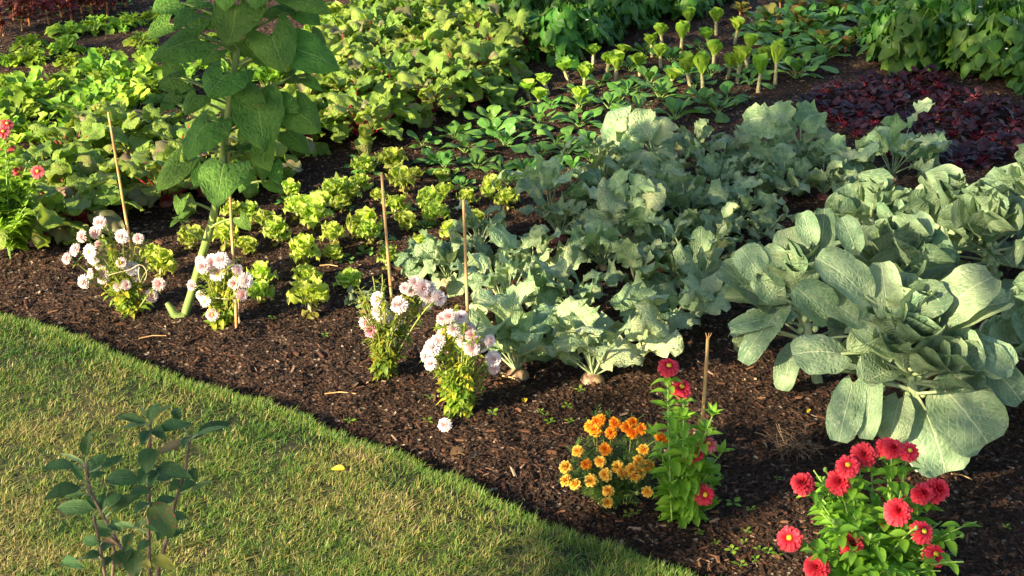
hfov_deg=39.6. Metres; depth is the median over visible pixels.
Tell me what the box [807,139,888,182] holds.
turnip plant
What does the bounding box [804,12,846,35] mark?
spinach plant
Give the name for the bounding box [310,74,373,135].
beetroot plant
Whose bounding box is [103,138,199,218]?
beetroot plant
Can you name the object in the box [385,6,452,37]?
beetroot plant
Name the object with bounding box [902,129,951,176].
turnip plant
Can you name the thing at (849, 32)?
spinach plant
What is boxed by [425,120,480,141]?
spinach plant
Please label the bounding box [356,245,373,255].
spinach plant
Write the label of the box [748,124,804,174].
turnip plant
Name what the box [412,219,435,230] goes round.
spinach plant
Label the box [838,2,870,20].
spinach plant
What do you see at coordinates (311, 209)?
lettuce
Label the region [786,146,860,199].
turnip plant
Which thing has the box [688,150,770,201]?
turnip plant
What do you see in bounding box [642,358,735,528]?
zinnia plant
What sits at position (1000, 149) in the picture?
red leaf beet
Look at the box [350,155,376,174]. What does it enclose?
lettuce
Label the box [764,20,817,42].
spinach plant
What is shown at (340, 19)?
beetroot plant
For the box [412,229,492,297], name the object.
turnip plant
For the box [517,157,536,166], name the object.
spinach plant
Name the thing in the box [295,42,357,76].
beetroot plant
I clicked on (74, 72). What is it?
salad greens
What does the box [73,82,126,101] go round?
salad greens
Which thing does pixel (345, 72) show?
beetroot plant
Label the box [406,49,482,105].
beetroot plant
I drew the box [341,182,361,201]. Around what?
lettuce
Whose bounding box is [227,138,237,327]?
bamboo cane
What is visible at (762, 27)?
spinach plant
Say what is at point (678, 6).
bean bush
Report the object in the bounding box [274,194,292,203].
spinach plant
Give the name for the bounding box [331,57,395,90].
beetroot plant
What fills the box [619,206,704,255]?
turnip plant
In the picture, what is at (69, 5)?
maroon lettuce
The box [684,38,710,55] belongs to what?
spinach plant
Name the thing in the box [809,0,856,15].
spinach plant
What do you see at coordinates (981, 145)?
red leaf beet
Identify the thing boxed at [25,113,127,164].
beetroot plant
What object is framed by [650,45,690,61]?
spinach plant
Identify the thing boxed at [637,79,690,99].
spinach plant
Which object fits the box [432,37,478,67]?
beetroot plant
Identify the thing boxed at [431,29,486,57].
beetroot plant
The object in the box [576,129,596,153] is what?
spinach plant
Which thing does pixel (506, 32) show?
beetroot plant
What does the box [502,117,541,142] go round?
spinach plant
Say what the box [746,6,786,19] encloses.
spinach plant
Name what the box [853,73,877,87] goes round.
red leaf beet
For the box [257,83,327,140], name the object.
beetroot plant
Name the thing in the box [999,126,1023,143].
red leaf beet
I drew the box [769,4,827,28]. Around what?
spinach plant
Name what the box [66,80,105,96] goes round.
salad greens
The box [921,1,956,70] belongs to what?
bean bush
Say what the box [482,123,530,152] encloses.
spinach plant
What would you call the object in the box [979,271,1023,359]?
brussels sprout plant
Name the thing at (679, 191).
turnip plant
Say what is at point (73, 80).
salad greens
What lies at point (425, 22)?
beetroot plant
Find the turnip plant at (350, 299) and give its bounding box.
[344,284,383,312]
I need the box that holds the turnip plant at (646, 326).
[510,295,683,384]
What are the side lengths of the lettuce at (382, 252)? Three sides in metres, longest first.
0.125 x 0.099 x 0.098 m
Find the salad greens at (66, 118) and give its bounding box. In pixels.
[53,113,74,127]
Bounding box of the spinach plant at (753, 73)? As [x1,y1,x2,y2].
[731,70,774,88]
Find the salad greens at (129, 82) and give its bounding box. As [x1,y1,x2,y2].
[114,74,162,101]
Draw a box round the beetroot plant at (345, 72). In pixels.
[328,60,395,99]
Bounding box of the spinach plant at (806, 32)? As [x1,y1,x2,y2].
[800,30,833,45]
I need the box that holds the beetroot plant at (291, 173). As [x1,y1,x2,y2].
[232,126,315,179]
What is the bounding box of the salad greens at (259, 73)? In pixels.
[252,66,285,86]
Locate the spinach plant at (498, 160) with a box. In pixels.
[479,154,519,178]
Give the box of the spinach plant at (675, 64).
[659,61,698,80]
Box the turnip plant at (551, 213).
[515,175,598,243]
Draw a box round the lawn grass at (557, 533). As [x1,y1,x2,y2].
[0,311,721,575]
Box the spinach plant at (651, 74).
[619,66,670,90]
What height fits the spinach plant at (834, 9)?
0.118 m
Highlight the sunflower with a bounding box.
[142,0,340,318]
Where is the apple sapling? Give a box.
[42,401,231,575]
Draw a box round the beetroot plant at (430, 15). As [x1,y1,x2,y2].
[423,6,466,32]
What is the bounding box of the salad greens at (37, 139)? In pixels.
[23,122,68,144]
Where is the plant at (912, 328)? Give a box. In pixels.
[790,246,1023,478]
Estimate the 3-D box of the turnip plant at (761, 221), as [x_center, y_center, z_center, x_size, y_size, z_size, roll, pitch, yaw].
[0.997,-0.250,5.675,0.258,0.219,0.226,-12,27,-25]
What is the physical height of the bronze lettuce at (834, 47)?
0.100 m
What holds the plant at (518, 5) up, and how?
on the ground at (348, 146)
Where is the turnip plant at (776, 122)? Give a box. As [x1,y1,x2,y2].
[741,99,846,180]
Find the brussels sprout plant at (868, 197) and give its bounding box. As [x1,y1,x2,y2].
[824,168,909,246]
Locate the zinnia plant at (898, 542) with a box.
[776,437,982,575]
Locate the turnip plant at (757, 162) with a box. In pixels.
[703,124,780,184]
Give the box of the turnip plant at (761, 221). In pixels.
[731,191,795,243]
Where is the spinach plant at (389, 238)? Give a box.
[371,231,396,243]
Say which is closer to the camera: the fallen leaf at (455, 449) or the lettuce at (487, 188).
the fallen leaf at (455, 449)
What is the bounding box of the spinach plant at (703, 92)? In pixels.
[687,87,724,104]
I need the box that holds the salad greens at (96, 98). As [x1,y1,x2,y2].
[79,92,126,109]
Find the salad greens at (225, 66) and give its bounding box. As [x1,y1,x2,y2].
[221,57,245,71]
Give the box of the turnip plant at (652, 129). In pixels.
[585,106,679,181]
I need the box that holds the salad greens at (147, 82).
[131,69,188,105]
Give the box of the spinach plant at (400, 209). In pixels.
[381,207,416,213]
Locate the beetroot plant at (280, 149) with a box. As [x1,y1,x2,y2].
[207,129,291,177]
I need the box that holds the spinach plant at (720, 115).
[694,96,739,122]
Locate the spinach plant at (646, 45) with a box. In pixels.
[630,41,658,54]
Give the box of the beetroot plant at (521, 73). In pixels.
[480,35,532,83]
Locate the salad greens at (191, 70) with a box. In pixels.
[161,62,198,78]
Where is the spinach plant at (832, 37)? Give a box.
[799,28,849,51]
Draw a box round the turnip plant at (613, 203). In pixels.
[586,168,669,244]
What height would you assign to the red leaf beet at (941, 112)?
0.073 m
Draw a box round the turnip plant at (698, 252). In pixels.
[642,202,739,314]
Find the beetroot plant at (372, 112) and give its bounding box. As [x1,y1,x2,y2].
[320,86,415,154]
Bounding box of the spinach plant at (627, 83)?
[607,78,655,96]
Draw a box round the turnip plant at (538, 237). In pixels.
[479,224,574,279]
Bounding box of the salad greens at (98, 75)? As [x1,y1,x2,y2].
[87,67,123,80]
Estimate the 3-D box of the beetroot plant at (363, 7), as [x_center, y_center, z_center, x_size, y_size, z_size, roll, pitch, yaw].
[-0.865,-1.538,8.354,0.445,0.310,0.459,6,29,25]
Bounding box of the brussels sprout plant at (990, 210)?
[937,177,1023,292]
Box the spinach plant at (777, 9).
[775,1,809,13]
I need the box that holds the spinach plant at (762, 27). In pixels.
[732,20,781,38]
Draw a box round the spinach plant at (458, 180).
[452,175,477,189]
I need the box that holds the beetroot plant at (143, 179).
[127,151,154,185]
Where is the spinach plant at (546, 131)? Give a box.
[532,128,578,148]
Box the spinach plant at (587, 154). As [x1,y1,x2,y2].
[573,149,593,162]
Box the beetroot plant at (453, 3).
[412,0,470,18]
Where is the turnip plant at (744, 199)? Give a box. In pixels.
[708,176,788,235]
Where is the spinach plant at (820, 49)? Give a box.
[801,44,850,60]
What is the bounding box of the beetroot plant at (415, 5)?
[375,0,436,16]
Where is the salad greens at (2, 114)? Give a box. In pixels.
[0,107,13,118]
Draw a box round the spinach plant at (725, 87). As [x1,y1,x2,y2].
[710,81,753,105]
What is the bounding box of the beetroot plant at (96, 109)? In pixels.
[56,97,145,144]
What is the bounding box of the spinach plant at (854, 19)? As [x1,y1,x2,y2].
[844,14,870,31]
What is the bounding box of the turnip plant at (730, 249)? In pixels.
[666,218,735,255]
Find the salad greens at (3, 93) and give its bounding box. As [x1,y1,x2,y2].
[0,90,21,107]
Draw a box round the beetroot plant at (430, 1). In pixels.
[422,0,479,20]
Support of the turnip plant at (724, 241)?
on the ground at (348, 146)
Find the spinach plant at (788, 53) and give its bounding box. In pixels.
[748,51,804,73]
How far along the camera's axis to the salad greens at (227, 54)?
8.02 m
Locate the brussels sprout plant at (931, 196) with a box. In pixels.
[890,164,1007,267]
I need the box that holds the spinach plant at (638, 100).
[611,93,663,110]
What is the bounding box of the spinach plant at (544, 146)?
[540,135,589,162]
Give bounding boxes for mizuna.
[0,53,14,66]
[0,72,12,83]
[4,53,26,66]
[7,43,51,67]
[9,33,48,51]
[44,20,86,40]
[45,36,87,56]
[52,52,84,67]
[57,65,86,78]
[74,14,116,36]
[95,47,115,56]
[99,17,135,33]
[116,11,148,25]
[122,31,158,46]
[132,44,158,57]
[139,6,160,20]
[190,59,210,69]
[200,32,219,41]
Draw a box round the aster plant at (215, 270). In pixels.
[186,251,253,331]
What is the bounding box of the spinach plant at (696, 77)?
[676,74,716,93]
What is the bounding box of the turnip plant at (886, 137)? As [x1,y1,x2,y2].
[854,97,947,181]
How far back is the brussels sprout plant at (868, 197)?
5.29 m
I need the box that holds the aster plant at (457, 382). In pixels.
[419,304,501,431]
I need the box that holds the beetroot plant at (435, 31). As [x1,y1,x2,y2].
[389,22,458,61]
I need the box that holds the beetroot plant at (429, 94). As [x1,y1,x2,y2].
[391,68,474,128]
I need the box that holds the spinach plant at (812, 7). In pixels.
[783,2,827,20]
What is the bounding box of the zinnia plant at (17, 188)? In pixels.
[0,119,48,258]
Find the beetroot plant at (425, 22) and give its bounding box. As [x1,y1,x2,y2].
[406,3,439,30]
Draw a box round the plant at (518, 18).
[489,6,553,62]
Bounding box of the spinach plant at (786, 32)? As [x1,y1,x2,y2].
[757,28,810,49]
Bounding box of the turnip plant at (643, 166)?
[628,138,701,206]
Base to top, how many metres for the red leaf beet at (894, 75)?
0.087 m
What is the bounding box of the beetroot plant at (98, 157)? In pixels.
[45,148,134,184]
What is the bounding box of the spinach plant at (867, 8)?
[847,1,880,23]
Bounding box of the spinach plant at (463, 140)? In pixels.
[438,133,492,153]
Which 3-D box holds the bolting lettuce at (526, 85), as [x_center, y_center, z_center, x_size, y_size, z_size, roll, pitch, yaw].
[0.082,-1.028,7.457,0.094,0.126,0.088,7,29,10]
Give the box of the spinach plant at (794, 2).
[780,0,817,12]
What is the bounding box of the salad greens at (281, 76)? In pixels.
[265,67,292,79]
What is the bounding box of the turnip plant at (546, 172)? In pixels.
[492,133,601,212]
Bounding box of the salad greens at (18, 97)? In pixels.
[0,90,41,123]
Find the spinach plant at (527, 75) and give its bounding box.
[507,73,533,84]
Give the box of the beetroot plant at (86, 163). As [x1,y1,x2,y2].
[43,153,141,205]
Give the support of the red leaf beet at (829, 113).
on the ground at (348, 146)
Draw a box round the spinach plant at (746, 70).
[723,59,754,73]
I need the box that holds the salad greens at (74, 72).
[42,68,81,91]
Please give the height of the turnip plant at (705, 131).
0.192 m
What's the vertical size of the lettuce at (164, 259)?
0.140 m
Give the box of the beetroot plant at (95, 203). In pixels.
[18,171,142,245]
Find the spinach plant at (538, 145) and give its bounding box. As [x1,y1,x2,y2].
[534,141,560,155]
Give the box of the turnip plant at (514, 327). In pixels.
[454,279,570,380]
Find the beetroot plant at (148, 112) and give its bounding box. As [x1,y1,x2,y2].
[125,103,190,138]
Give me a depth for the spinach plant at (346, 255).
5.54 m
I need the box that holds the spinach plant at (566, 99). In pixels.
[562,94,602,112]
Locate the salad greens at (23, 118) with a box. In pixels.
[8,111,56,139]
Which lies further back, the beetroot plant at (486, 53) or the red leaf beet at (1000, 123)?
the beetroot plant at (486, 53)
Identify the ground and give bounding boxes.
[0,0,1023,575]
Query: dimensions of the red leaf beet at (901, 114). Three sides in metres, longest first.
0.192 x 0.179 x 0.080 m
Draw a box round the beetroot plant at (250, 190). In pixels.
[210,149,302,197]
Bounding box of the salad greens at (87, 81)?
[78,75,122,90]
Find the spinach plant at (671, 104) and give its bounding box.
[652,96,710,120]
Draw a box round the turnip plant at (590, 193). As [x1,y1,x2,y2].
[551,181,675,243]
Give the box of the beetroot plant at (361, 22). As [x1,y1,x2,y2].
[339,20,390,56]
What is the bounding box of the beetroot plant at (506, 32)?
[463,17,534,63]
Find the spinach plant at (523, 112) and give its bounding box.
[501,97,530,115]
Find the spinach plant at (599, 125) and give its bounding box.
[593,123,602,128]
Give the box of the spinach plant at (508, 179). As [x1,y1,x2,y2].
[501,176,518,187]
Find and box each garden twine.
[109,264,146,281]
[216,296,239,324]
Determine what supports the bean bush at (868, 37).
on the ground at (348, 146)
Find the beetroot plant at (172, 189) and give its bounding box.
[151,151,219,199]
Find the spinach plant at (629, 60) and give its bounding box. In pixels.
[607,55,659,71]
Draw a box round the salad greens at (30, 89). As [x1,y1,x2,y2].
[0,82,46,114]
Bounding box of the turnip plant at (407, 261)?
[393,236,451,279]
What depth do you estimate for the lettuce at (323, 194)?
6.00 m
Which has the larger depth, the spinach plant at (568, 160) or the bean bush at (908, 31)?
the bean bush at (908, 31)
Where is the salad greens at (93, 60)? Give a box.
[76,48,126,79]
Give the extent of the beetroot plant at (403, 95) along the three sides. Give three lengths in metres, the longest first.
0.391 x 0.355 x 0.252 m
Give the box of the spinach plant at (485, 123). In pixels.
[469,117,515,143]
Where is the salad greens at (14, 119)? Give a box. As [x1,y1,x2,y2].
[0,115,19,142]
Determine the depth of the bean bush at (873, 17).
8.31 m
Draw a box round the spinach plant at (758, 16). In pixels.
[740,13,776,31]
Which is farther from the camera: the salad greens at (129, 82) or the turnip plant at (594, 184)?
the salad greens at (129, 82)
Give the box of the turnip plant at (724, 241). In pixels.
[670,209,763,274]
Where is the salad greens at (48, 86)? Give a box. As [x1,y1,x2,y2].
[11,76,64,104]
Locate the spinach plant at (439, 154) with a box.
[425,151,471,174]
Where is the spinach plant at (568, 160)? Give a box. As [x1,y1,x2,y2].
[560,155,585,178]
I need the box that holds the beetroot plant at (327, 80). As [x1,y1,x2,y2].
[280,72,364,106]
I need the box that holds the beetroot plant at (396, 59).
[351,45,419,101]
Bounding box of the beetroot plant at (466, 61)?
[434,54,489,101]
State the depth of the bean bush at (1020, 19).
7.88 m
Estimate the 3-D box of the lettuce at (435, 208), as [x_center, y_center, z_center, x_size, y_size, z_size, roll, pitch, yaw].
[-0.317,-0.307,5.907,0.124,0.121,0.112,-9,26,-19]
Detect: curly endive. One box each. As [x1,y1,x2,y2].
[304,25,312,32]
[305,14,341,28]
[321,0,348,15]
[336,8,347,16]
[345,0,380,7]
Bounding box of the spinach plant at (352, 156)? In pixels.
[344,154,374,167]
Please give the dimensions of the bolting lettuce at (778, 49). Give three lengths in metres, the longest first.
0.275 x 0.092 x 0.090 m
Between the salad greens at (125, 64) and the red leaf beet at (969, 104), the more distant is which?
the salad greens at (125, 64)
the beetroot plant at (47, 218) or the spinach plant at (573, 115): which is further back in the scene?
the spinach plant at (573, 115)
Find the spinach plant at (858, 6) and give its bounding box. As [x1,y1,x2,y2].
[855,0,882,17]
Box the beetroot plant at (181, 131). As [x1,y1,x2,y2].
[135,128,214,164]
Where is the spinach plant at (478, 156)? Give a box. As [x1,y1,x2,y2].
[456,151,502,169]
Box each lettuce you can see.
[0,0,22,19]
[0,5,13,35]
[10,0,31,30]
[12,0,38,25]
[29,0,45,13]
[36,0,58,24]
[51,0,65,16]
[56,0,77,20]
[71,0,89,12]
[77,0,104,14]
[96,0,118,15]
[139,243,163,257]
[145,247,177,277]
[176,224,203,250]
[211,218,239,250]
[219,198,242,224]
[234,235,259,254]
[238,199,260,223]
[246,260,278,285]
[246,279,274,302]
[251,209,275,232]
[262,215,290,246]
[279,177,300,196]
[283,193,302,219]
[286,273,329,318]
[288,233,321,264]
[291,263,323,279]
[293,192,334,229]
[309,190,332,206]
[318,172,352,200]
[318,220,345,246]
[322,243,344,261]
[330,194,351,212]
[333,267,363,289]
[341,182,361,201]
[346,205,383,236]
[348,172,373,190]
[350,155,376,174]
[355,218,380,246]
[370,187,386,201]
[375,147,407,170]
[376,243,399,269]
[381,194,410,214]
[385,163,415,194]
[393,210,420,230]
[408,166,425,179]
[412,233,430,242]
[415,185,445,212]
[422,199,450,224]
[432,167,450,181]
[435,181,454,198]
[438,219,453,238]
[455,188,480,208]
[465,208,484,230]
[480,173,501,197]
[493,186,520,210]
[519,79,536,99]
[531,87,547,104]
[535,72,551,94]
[555,56,573,81]
[571,86,590,107]
[576,61,592,84]
[585,43,601,64]
[601,51,610,72]
[609,49,624,80]
[614,43,631,52]
[631,52,647,75]
[644,32,657,56]
[653,23,668,42]
[653,43,667,67]
[662,67,681,81]
[675,20,690,53]
[677,51,694,86]
[682,6,695,31]
[693,51,710,87]
[699,27,713,48]
[707,39,722,70]
[709,7,723,35]
[723,52,735,78]
[729,1,751,14]
[730,16,744,44]
[733,45,748,83]
[744,33,758,58]
[744,45,751,67]
[752,19,769,32]
[752,53,768,92]
[754,3,781,18]
[758,45,771,69]
[770,39,785,84]
[773,20,783,33]
[787,5,808,21]
[793,0,809,8]
[794,15,817,30]
[810,29,829,43]
[821,0,842,7]
[826,43,839,57]
[837,2,856,13]
[838,35,855,51]
[870,0,881,7]
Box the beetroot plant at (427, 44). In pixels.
[385,38,431,60]
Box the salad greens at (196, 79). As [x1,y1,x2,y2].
[162,75,199,94]
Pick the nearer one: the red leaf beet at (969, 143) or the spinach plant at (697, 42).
the red leaf beet at (969, 143)
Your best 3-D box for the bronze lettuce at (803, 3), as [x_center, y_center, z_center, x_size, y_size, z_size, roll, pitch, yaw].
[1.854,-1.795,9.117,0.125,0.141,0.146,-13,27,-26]
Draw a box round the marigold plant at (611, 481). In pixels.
[555,404,670,512]
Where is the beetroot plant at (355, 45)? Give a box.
[341,42,391,72]
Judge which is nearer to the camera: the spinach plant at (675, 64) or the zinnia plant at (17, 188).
the zinnia plant at (17, 188)
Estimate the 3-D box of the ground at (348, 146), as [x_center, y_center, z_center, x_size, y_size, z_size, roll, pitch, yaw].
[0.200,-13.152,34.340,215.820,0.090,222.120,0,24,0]
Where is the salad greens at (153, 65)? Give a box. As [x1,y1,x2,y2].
[128,50,161,78]
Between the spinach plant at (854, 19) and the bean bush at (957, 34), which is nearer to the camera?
the bean bush at (957, 34)
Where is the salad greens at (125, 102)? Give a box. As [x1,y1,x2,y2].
[108,97,130,111]
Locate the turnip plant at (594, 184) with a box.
[578,179,629,205]
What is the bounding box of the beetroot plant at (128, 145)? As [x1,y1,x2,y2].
[95,124,169,165]
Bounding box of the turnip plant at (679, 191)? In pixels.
[650,164,733,237]
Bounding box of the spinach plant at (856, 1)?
[827,0,870,7]
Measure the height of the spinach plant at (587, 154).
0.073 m
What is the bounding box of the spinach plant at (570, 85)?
[559,83,594,95]
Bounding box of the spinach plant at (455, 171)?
[437,167,464,177]
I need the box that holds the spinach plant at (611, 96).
[586,90,632,116]
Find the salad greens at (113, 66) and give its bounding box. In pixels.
[102,59,152,84]
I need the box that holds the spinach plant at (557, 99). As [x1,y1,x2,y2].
[531,95,571,109]
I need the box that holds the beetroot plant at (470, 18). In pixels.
[449,8,510,38]
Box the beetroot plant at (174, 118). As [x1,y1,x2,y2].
[162,98,225,138]
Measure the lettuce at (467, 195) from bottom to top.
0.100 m
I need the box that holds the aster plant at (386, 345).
[353,274,446,380]
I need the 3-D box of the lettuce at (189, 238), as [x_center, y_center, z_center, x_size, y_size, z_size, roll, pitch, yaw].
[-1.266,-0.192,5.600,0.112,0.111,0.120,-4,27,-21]
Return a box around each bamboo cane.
[107,112,143,309]
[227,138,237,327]
[380,172,397,364]
[462,200,468,319]
[699,333,711,430]
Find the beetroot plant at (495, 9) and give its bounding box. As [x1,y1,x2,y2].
[474,2,534,52]
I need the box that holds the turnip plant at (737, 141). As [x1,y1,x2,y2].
[672,125,751,183]
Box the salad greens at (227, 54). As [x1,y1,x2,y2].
[223,47,231,60]
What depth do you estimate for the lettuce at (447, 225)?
5.76 m
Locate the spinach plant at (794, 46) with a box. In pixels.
[768,41,814,60]
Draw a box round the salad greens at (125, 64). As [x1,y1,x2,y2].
[102,50,155,77]
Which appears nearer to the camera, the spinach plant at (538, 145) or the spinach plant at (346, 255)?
the spinach plant at (346, 255)
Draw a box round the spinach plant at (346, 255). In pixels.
[338,253,353,263]
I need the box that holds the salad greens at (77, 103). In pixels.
[43,89,98,122]
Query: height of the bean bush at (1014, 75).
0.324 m
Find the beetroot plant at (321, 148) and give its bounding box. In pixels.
[276,90,345,156]
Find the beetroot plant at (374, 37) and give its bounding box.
[354,28,412,55]
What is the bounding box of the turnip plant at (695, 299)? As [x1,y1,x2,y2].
[594,272,730,352]
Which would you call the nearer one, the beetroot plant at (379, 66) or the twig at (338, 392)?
the twig at (338, 392)
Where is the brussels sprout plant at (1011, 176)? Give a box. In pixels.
[985,143,1023,238]
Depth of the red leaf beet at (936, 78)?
7.63 m
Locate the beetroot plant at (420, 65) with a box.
[405,48,428,69]
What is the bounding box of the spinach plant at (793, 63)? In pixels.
[758,56,823,78]
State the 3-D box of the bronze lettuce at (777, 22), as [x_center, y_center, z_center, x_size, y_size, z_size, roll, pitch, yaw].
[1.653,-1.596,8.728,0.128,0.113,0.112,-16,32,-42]
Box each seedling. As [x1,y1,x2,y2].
[724,544,738,553]
[725,497,740,506]
[731,560,747,566]
[762,547,775,553]
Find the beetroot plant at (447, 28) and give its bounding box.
[406,18,464,43]
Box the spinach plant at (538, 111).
[507,102,568,130]
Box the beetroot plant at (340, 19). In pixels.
[327,6,389,37]
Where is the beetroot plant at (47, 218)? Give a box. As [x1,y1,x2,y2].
[0,190,92,249]
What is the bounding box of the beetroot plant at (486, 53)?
[446,36,525,81]
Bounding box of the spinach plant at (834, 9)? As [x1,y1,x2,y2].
[815,6,855,26]
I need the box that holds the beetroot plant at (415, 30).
[387,23,430,46]
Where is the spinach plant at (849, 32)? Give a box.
[818,29,870,47]
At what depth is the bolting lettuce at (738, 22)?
8.47 m
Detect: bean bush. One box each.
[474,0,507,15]
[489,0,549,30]
[527,2,607,70]
[530,0,578,30]
[534,0,545,10]
[549,0,605,13]
[570,3,609,44]
[583,0,644,41]
[584,0,624,45]
[621,0,664,29]
[650,0,675,16]
[666,0,711,20]
[696,0,723,11]
[856,3,909,37]
[856,7,950,75]
[858,7,922,61]
[873,0,937,21]
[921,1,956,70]
[931,13,991,79]
[939,0,992,30]
[941,8,1023,80]
[955,0,1001,18]
[971,0,1013,11]
[989,37,1023,95]
[1002,0,1023,10]
[1007,12,1023,47]
[1008,0,1017,7]
[1010,3,1023,16]
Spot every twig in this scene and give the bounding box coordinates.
[139,335,165,338]
[325,391,355,394]
[951,473,971,479]
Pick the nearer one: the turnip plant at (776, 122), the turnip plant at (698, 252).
the turnip plant at (698, 252)
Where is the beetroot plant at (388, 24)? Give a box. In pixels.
[338,4,414,48]
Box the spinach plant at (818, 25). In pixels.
[789,19,838,39]
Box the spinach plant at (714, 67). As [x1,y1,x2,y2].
[691,63,727,79]
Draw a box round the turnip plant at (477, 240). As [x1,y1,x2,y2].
[447,199,506,255]
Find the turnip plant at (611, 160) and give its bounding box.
[572,116,632,179]
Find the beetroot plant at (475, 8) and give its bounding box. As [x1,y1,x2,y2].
[458,0,501,21]
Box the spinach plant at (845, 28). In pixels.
[836,19,866,43]
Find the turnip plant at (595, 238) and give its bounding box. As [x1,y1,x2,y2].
[552,219,645,270]
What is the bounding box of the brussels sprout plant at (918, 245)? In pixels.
[828,210,974,370]
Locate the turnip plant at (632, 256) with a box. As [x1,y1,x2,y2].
[600,237,687,288]
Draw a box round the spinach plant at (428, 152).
[409,148,454,164]
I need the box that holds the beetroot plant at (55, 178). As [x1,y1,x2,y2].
[25,159,122,194]
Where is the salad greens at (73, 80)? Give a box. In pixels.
[64,76,94,95]
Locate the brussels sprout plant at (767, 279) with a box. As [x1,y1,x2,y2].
[715,208,888,391]
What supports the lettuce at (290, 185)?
on the ground at (348, 146)
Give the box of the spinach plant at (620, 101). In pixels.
[602,87,636,104]
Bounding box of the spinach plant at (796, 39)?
[776,35,813,57]
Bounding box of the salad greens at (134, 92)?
[103,76,154,110]
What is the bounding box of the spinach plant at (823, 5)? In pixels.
[804,0,830,12]
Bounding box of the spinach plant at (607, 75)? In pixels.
[582,72,620,92]
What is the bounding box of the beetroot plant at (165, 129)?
[142,109,218,145]
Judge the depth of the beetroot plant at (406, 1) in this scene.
8.65 m
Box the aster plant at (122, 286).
[62,215,165,319]
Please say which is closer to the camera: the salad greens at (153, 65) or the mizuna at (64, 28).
the salad greens at (153, 65)
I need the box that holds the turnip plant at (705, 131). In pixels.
[672,118,716,152]
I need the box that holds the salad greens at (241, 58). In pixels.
[230,57,252,69]
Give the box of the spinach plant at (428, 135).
[407,130,441,148]
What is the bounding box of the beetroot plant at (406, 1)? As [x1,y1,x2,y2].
[370,0,409,15]
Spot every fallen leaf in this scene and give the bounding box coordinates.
[332,465,344,469]
[350,381,358,386]
[450,446,464,454]
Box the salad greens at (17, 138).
[0,133,25,148]
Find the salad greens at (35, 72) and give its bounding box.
[0,65,44,90]
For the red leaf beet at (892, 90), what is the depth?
7.48 m
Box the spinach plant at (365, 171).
[350,161,381,175]
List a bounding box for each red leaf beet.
[792,94,827,109]
[808,80,839,96]
[809,92,831,105]
[810,96,850,116]
[825,77,853,89]
[825,110,845,121]
[826,107,860,126]
[833,87,858,99]
[834,80,872,100]
[839,99,882,118]
[840,94,872,112]
[843,122,871,135]
[844,87,889,103]
[849,67,884,85]
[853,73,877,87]
[854,109,892,127]
[857,84,885,98]
[868,84,910,102]
[871,102,901,115]
[875,76,899,89]
[882,97,909,110]
[883,70,914,85]
[886,108,910,115]
[887,83,908,98]
[896,73,927,93]
[897,110,926,125]
[899,64,930,82]
[904,127,926,134]
[905,115,936,136]
[907,111,939,127]
[908,97,934,111]
[910,83,936,95]
[919,70,955,88]
[919,93,945,106]
[919,93,961,111]
[921,63,950,86]
[921,128,955,148]
[924,122,937,132]
[926,107,949,124]
[931,88,966,103]
[938,125,963,136]
[939,146,980,169]
[940,84,967,98]
[940,110,967,127]
[948,139,978,158]
[949,117,998,136]
[950,97,977,108]
[955,101,979,116]
[958,119,995,140]
[961,86,989,101]
[961,136,981,147]
[961,140,1002,169]
[963,106,998,125]
[972,136,1007,163]
[974,93,1012,112]
[974,127,1011,140]
[975,103,1004,117]
[990,131,1017,149]
[992,118,1021,136]
[998,106,1023,126]
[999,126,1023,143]
[1001,101,1023,114]
[1001,135,1022,159]
[1013,117,1023,129]
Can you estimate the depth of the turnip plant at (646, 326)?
4.56 m
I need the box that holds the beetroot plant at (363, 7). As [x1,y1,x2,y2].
[334,0,389,30]
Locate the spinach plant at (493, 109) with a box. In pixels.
[463,103,510,133]
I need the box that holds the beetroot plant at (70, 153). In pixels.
[0,140,90,194]
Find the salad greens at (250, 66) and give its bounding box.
[228,63,263,82]
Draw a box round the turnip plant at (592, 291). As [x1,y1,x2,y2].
[540,258,607,328]
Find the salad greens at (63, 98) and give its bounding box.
[33,90,72,119]
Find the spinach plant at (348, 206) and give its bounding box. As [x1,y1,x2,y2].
[333,203,354,212]
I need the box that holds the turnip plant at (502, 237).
[450,218,568,324]
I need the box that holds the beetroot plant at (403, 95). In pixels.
[349,80,425,137]
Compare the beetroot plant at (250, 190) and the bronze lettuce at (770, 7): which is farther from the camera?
the bronze lettuce at (770, 7)
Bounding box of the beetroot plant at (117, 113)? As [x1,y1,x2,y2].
[68,101,169,164]
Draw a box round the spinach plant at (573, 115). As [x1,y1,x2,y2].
[558,110,600,132]
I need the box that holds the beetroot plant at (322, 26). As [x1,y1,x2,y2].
[315,18,365,55]
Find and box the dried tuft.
[755,423,827,460]
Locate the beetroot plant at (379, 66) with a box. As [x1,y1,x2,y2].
[354,56,431,103]
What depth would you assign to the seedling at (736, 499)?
3.96 m
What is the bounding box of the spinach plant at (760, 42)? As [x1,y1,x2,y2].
[750,36,794,53]
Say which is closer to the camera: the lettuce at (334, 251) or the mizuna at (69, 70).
the lettuce at (334, 251)
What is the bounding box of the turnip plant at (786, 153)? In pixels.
[748,142,828,203]
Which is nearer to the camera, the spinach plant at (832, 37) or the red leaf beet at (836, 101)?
the red leaf beet at (836, 101)
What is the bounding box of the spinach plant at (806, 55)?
[781,51,839,73]
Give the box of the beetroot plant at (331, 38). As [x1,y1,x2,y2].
[322,23,380,57]
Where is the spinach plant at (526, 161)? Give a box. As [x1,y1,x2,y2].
[503,158,537,178]
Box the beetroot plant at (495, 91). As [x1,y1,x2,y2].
[452,65,518,113]

